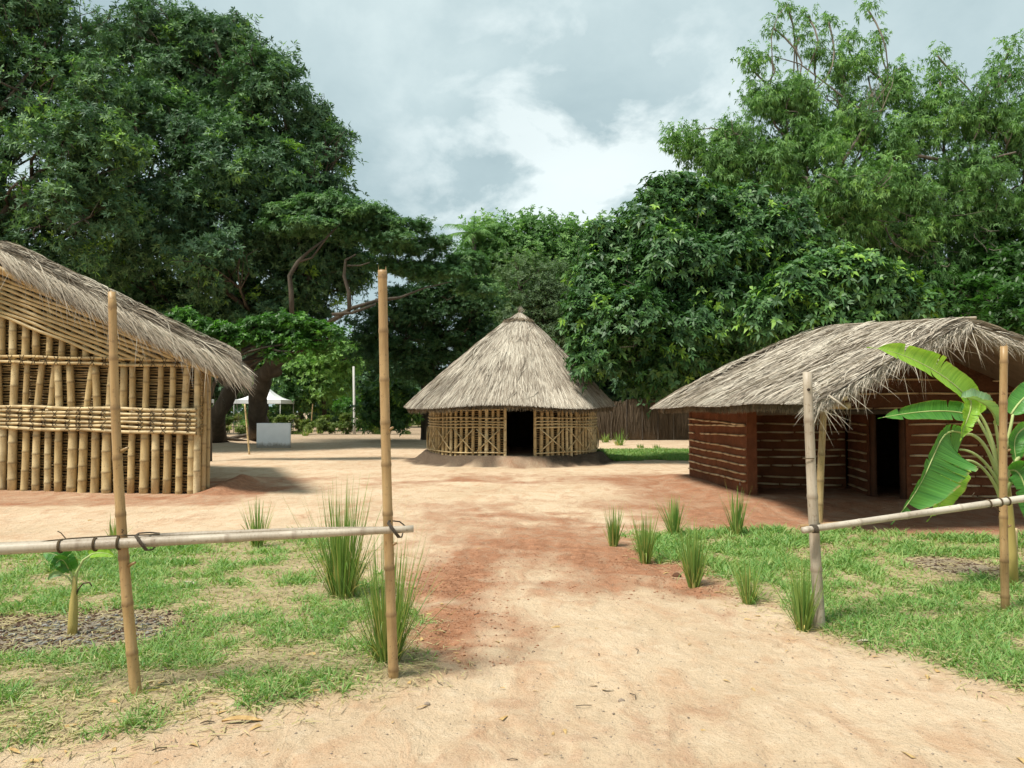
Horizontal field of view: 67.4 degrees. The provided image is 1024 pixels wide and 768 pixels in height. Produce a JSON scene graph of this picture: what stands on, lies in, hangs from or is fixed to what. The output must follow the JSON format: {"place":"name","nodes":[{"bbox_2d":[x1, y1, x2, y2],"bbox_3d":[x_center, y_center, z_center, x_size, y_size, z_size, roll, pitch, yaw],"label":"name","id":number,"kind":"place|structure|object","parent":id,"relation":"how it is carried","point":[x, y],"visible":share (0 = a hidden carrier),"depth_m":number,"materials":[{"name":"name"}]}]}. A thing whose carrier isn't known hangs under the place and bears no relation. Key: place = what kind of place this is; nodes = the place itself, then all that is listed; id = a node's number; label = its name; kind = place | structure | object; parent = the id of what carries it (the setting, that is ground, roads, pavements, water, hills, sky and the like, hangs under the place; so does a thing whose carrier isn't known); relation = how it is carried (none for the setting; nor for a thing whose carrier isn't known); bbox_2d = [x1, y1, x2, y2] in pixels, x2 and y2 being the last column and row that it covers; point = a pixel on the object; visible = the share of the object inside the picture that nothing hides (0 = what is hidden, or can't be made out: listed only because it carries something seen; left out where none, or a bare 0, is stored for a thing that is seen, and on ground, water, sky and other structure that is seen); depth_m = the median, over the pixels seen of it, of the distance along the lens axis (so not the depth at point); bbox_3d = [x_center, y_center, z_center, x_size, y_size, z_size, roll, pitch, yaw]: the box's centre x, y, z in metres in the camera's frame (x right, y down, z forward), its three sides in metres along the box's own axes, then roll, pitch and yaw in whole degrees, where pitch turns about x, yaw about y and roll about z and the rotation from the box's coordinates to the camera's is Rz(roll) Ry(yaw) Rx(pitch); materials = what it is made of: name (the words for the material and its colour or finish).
{"place":"outdoors","nodes":[
{"label":"outdoors","id":0,"kind":"place"},
{"bbox_2d":[0,412,1023,767],"bbox_3d":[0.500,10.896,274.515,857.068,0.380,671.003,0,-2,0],"label":"ground","id":1,"kind":"structure","parent":0,"point":[536,500],"depth_m":5.19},
{"bbox_2d":[9,747,19,753],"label":"dry leaf","id":2,"kind":"object","parent":1,"relation":"on","point":[14,749],"visible":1,"depth_m":3.55,"materials":[{"name":"beige plant"}]},
{"bbox_2d":[40,549,113,635],"bbox_3d":[-2.964,1.423,5.236,0.489,0.660,0.116,0,-2,-9],"label":"banana plant","id":3,"kind":"object","parent":1,"relation":"on","point":[63,562],"visible":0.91,"depth_m":5.24,"materials":[{"name":"green plant"}]},
{"bbox_2d":[0,0,159,292],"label":"broadleaf tree","id":4,"kind":"object","parent":1,"relation":"on","point":[81,189],"visible":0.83,"depth_m":28.41,"materials":[{"name":"green plant"}]},
{"bbox_2d":[0,606,201,655],"bbox_3d":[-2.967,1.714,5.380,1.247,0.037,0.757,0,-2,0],"label":"mulch","id":5,"kind":"object","parent":1,"relation":"on","point":[63,624],"visible":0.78,"depth_m":5.34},
{"bbox_2d":[104,514,132,534],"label":"grass tuft","id":6,"kind":"object","parent":1,"relation":"on","point":[113,527],"visible":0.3,"depth_m":9.43,"materials":[{"name":"green plant"}]},
{"bbox_2d":[0,240,258,493],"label":"bamboo hut","id":7,"kind":"object","parent":1,"relation":"on","point":[55,423],"visible":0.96,"depth_m":15.09,"materials":[{"name":"wood"}]},
{"bbox_2d":[0,266,413,695],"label":"bamboo fence","id":8,"kind":"object","parent":1,"relation":"on","point":[122,541],"visible":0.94,"depth_m":4.25,"materials":[{"name":"wood"}]},
{"bbox_2d":[0,525,438,753],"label":"grass","id":9,"kind":"structure","parent":1,"relation":"on","point":[144,565],"depth_m":5.38,"materials":[{"name":"green plant"}]},
{"bbox_2d":[65,0,381,442],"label":"broadleaf tree","id":10,"kind":"object","parent":1,"relation":"on","point":[237,91],"visible":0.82,"depth_m":32.69,"materials":[{"name":"green plant"}]},
{"bbox_2d":[211,377,251,416],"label":"background tree","id":11,"kind":"object","parent":1,"relation":"on","point":[217,393],"visible":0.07,"depth_m":72.29,"materials":[{"name":"green plant"}]},
{"bbox_2d":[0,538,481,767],"bbox_3d":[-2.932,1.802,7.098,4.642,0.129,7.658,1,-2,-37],"label":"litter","id":12,"kind":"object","parent":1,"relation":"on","point":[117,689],"visible":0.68,"depth_m":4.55,"materials":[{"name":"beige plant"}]},
{"bbox_2d":[222,715,262,721],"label":"dry leaf","id":13,"kind":"object","parent":1,"relation":"on","point":[241,717],"visible":1,"depth_m":3.90,"materials":[{"name":"beige plant"}]},
{"bbox_2d":[244,404,249,453],"bbox_3d":[-9.820,1.711,28.491,0.261,1.944,0.074,0,-2,0],"label":"stake","id":14,"kind":"object","parent":1,"relation":"on","point":[247,429],"visible":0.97,"depth_m":28.47,"materials":[{"name":"brown wood"}]},
{"bbox_2d":[236,495,274,547],"bbox_3d":[-2.920,1.559,8.728,0.443,0.620,0.536,0,-2,0],"label":"grass tuft","id":15,"kind":"object","parent":1,"relation":"on","point":[253,525],"visible":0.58,"depth_m":8.66,"materials":[{"name":"green plant"}]},
{"bbox_2d":[162,305,352,460],"bbox_3d":[-8.054,0.125,24.007,6.189,5.240,1.709,0,-2,0],"label":"young tree","id":16,"kind":"object","parent":1,"relation":"on","point":[268,340],"visible":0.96,"depth_m":23.83,"materials":[{"name":"green plant"}]},
{"bbox_2d":[211,342,313,417],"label":"background tree","id":17,"kind":"object","parent":1,"relation":"on","point":[252,383],"visible":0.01,"depth_m":71.27,"materials":[{"name":"green plant"}]},
{"bbox_2d":[233,389,293,432],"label":"canopy tent","id":18,"kind":"object","parent":1,"relation":"on","point":[273,398],"visible":0.41,"depth_m":55.70,"materials":[{"name":"white fabric"}]},
{"bbox_2d":[256,423,290,447],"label":"white slab","id":19,"kind":"structure","parent":1,"relation":"on","point":[273,435],"depth_m":33.44,"materials":[{"name":"paint"}]},
{"bbox_2d":[258,352,323,430],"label":"background tree","id":20,"kind":"object","parent":1,"relation":"on","point":[281,388],"visible":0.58,"depth_m":58.77,"materials":[{"name":"green plant"}]},
{"bbox_2d":[301,425,312,435],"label":"grass tuft","id":21,"kind":"object","parent":1,"relation":"on","point":[304,434],"visible":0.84,"depth_m":47.98,"materials":[{"name":"green plant"}]},
{"bbox_2d":[212,384,420,426],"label":"woodland","id":22,"kind":"object","parent":1,"relation":"on","point":[235,408],"visible":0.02,"depth_m":77.56,"materials":[{"name":"green plant"}]},
{"bbox_2d":[271,326,370,421],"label":"background tree","id":23,"kind":"object","parent":1,"relation":"on","point":[334,373],"visible":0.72,"depth_m":58.41,"materials":[{"name":"green plant"}]},
{"bbox_2d":[225,410,420,434],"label":"hedge","id":24,"kind":"object","parent":1,"relation":"on","point":[322,423],"visible":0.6,"depth_m":50.72,"materials":[{"name":"green plant"}]},
{"bbox_2d":[278,471,401,598],"bbox_3d":[-1.506,1.243,6.434,0.965,1.066,0.945,-1,-2,28],"label":"grass tuft","id":25,"kind":"object","parent":1,"relation":"on","point":[337,554],"visible":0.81,"depth_m":6.27,"materials":[{"name":"green plant"}]},
{"bbox_2d":[331,395,361,431],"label":"bush","id":26,"kind":"object","parent":1,"relation":"on","point":[345,407],"visible":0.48,"depth_m":55.76,"materials":[{"name":"green plant"}]},
{"bbox_2d":[353,366,355,434],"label":"utility pole","id":27,"kind":"object","parent":1,"relation":"on","point":[354,429],"visible":0.67,"depth_m":49.95,"materials":[{"name":"concrete"}]},
{"bbox_2d":[337,338,391,423],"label":"background tree","id":28,"kind":"object","parent":1,"relation":"on","point":[364,376],"visible":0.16,"depth_m":70.09,"materials":[{"name":"green plant"}]},
{"bbox_2d":[231,184,506,440],"bbox_3d":[-10.511,-1.931,36.986,21.029,11.523,9.326,-2,-3,44],"label":"acacia tree","id":29,"kind":"object","parent":1,"relation":"on","point":[389,230],"visible":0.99,"depth_m":31.05,"materials":[{"name":"green plant"}]},
{"bbox_2d":[286,499,482,671],"bbox_3d":[-0.673,1.369,4.775,1.340,1.342,0.841,0,-2,12],"label":"grass tuft","id":30,"kind":"object","parent":1,"relation":"on","point":[379,630],"visible":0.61,"depth_m":4.69,"materials":[{"name":"green plant"}]},
{"bbox_2d":[348,374,424,436],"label":"bush","id":31,"kind":"object","parent":1,"relation":"on","point":[368,407],"visible":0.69,"depth_m":40.42,"materials":[{"name":"green plant"}]},
{"bbox_2d":[366,350,428,426],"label":"background tree","id":32,"kind":"object","parent":1,"relation":"on","point":[417,387],"visible":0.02,"depth_m":69.73,"materials":[{"name":"green plant"}]},
{"bbox_2d":[336,269,515,439],"bbox_3d":[-4.061,-1.198,37.489,9.150,8.985,7.422,-2,-3,45],"label":"shade tree","id":33,"kind":"object","parent":1,"relation":"on","point":[419,318],"visible":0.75,"depth_m":36.09,"materials":[{"name":"green plant"}]},
{"bbox_2d":[441,215,509,303],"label":"palm tree","id":34,"kind":"object","parent":1,"relation":"on","point":[473,233],"visible":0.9,"depth_m":50.03,"materials":[{"name":"green plant"}]},
{"bbox_2d":[404,307,615,455],"bbox_3d":[-0.093,-0.048,24.972,6.817,5.034,6.852,0,-2,0],"label":"round hut","id":35,"kind":"object","parent":1,"relation":"on","point":[506,383],"visible":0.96,"depth_m":22.91,"materials":[{"name":"plant"}]},
{"bbox_2d":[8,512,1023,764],"bbox_3d":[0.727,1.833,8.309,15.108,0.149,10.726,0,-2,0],"label":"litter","id":36,"kind":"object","parent":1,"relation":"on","point":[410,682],"visible":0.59,"depth_m":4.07,"materials":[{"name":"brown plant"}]},
{"bbox_2d":[452,204,609,345],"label":"distant tree","id":37,"kind":"object","parent":1,"relation":"on","point":[560,240],"visible":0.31,"depth_m":50.91,"materials":[{"name":"green plant"}]},
{"bbox_2d":[117,547,985,759],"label":"twigs","id":38,"kind":"object","parent":1,"relation":"on","point":[532,651],"visible":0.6,"depth_m":4.41,"materials":[{"name":"brown wood"}]},
{"bbox_2d":[483,242,628,368],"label":"dry tree","id":39,"kind":"object","parent":1,"relation":"on","point":[552,293],"visible":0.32,"depth_m":45.45,"materials":[{"name":"green plant"}]},
{"bbox_2d":[383,535,776,672],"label":"soil","id":40,"kind":"structure","parent":1,"relation":"on","point":[441,622],"depth_m":6.87,"materials":[{"name":"brown soil"}]},
{"bbox_2d":[569,355,634,403],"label":"background tree","id":41,"kind":"object","parent":1,"relation":"on","point":[609,393],"visible":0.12,"depth_m":47.90,"materials":[{"name":"green plant"}]},
{"bbox_2d":[600,434,608,442],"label":"grass tuft","id":42,"kind":"object","parent":1,"relation":"on","point":[606,440],"visible":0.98,"depth_m":38.34,"materials":[{"name":"green plant"}]},
{"bbox_2d":[601,503,624,546],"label":"grass tuft","id":43,"kind":"object","parent":1,"relation":"on","point":[613,535],"visible":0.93,"depth_m":8.96,"materials":[{"name":"green plant"}]},
{"bbox_2d":[611,430,626,445],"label":"grass tuft","id":44,"kind":"object","parent":1,"relation":"on","point":[616,441],"visible":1,"depth_m":34.91,"materials":[{"name":"green plant"}]},
{"bbox_2d":[607,368,661,418],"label":"background tree","id":45,"kind":"object","parent":1,"relation":"on","point":[628,392],"visible":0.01,"depth_m":42.28,"materials":[{"name":"green plant"}]},
{"bbox_2d":[596,398,688,439],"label":"thatch fence","id":46,"kind":"object","parent":1,"relation":"on","point":[631,419],"visible":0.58,"depth_m":41.89,"materials":[{"name":"brown plant"}]},
{"bbox_2d":[624,503,661,563],"bbox_3d":[1.434,1.554,8.004,0.412,0.699,0.445,2,-2,-38],"label":"grass tuft","id":47,"kind":"object","parent":1,"relation":"on","point":[645,551],"visible":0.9,"depth_m":8.02,"materials":[{"name":"green plant"}]},
{"bbox_2d":[654,494,692,533],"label":"grass tuft","id":48,"kind":"object","parent":1,"relation":"on","point":[674,519],"visible":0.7,"depth_m":9.52,"materials":[{"name":"green plant"}]},
{"bbox_2d":[672,572,681,576],"bbox_3d":[1.579,1.835,7.354,0.091,0.058,0.068,0,-2,0],"label":"stone","id":49,"kind":"object","parent":1,"relation":"on","point":[676,574],"visible":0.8,"depth_m":7.33,"materials":[{"name":"brown stone"}]},
{"bbox_2d":[670,511,720,587],"bbox_3d":[1.659,1.494,6.922,0.466,0.722,0.575,-1,-2,19],"label":"grass tuft","id":50,"kind":"object","parent":1,"relation":"on","point":[693,562],"visible":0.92,"depth_m":6.91,"materials":[{"name":"green plant"}]},
{"bbox_2d":[553,168,839,408],"bbox_3d":[6.165,-2.070,24.301,10.160,9.797,5.037,1,-2,-16],"label":"glossy tree","id":51,"kind":"object","parent":1,"relation":"on","point":[671,266],"visible":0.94,"depth_m":23.04,"materials":[{"name":"green plant"}]},
{"bbox_2d":[719,483,754,535],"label":"grass tuft","id":52,"kind":"object","parent":1,"relation":"on","point":[736,524],"visible":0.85,"depth_m":9.63,"materials":[{"name":"green plant"}]},
{"bbox_2d":[720,549,772,604],"bbox_3d":[1.953,1.633,6.386,0.433,0.615,0.556,0,-2,0],"label":"grass tuft","id":53,"kind":"object","parent":1,"relation":"on","point":[748,596],"visible":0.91,"depth_m":6.37,"materials":[{"name":"green plant"}]},
{"bbox_2d":[756,543,834,633],"bbox_3d":[2.087,1.498,5.620,0.566,0.655,0.608,0,-2,0],"label":"grass tuft","id":54,"kind":"object","parent":1,"relation":"on","point":[803,610],"visible":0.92,"depth_m":5.60,"materials":[{"name":"green plant"}]},
{"bbox_2d":[621,522,1023,713],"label":"grass","id":55,"kind":"structure","parent":1,"relation":"on","point":[765,544],"depth_m":6.79,"materials":[{"name":"green plant"}]},
{"bbox_2d":[656,0,1015,276],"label":"airy tree","id":56,"kind":"object","parent":1,"relation":"on","point":[853,197],"visible":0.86,"depth_m":30.62,"materials":[{"name":"green plant"}]},
{"bbox_2d":[651,316,1023,522],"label":"mud hut","id":57,"kind":"object","parent":1,"relation":"on","point":[746,423],"visible":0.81,"depth_m":12.88,"materials":[{"name":"brown plant"}]},
{"bbox_2d":[726,238,948,348],"bbox_3d":[8.678,-0.603,20.555,5.759,6.463,2.717,0,-2,0],"label":"glossy tree","id":58,"kind":"object","parent":1,"relation":"on","point":[846,284],"visible":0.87,"depth_m":19.93,"materials":[{"name":"green plant"}]},
{"bbox_2d":[799,343,1023,629],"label":"bamboo fence","id":59,"kind":"object","parent":1,"relation":"on","point":[813,527],"visible":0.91,"depth_m":5.70,"materials":[{"name":"beige plant"}]},
{"bbox_2d":[866,343,1023,585],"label":"banana plant","id":60,"kind":"object","parent":1,"relation":"on","point":[946,484],"visible":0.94,"depth_m":6.80,"materials":[{"name":"green plant"}]},
{"bbox_2d":[871,28,1023,305],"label":"airy tree","id":61,"kind":"object","parent":1,"relation":"on","point":[974,119],"visible":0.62,"depth_m":30.63,"materials":[{"name":"green plant"}]},
{"bbox_2d":[903,556,999,576],"bbox_3d":[4.509,1.831,7.737,1.077,0.030,1.027,0,-2,0],"label":"mulch bed","id":62,"kind":"object","parent":1,"relation":"on","point":[937,564],"visible":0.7,"depth_m":7.76,"materials":[{"name":"soil"}]},
{"bbox_2d":[921,214,1023,335],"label":"broadleaf tree","id":63,"kind":"object","parent":1,"relation":"on","point":[995,293],"visible":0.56,"depth_m":29.05,"materials":[{"name":"green plant"}]},
{"bbox_2d":[1015,528,1017,551],"bbox_3d":[4.957,1.692,7.577,0.068,0.540,0.067,0,-2,0],"label":"stake","id":64,"kind":"object","parent":1,"relation":"on","point":[1016,529],"visible":0.12,"depth_m":7.56,"materials":[{"name":"brown wood"}]},
{"bbox_2d":[0,487,1023,767],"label":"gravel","id":65,"kind":"structure","parent":0,"point":[536,681],"depth_m":4.16,"materials":[{"name":"brown gravel"}]},
{"bbox_2d":[1,0,1023,411],"label":"sky","id":66,"kind":"structure","parent":0,"point":[456,108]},
{"bbox_2d":[597,447,688,460],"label":"grass","id":67,"kind":"structure","parent":0,"point":[645,453],"depth_m":26.73,"materials":[{"name":"green plant"}]}
]}

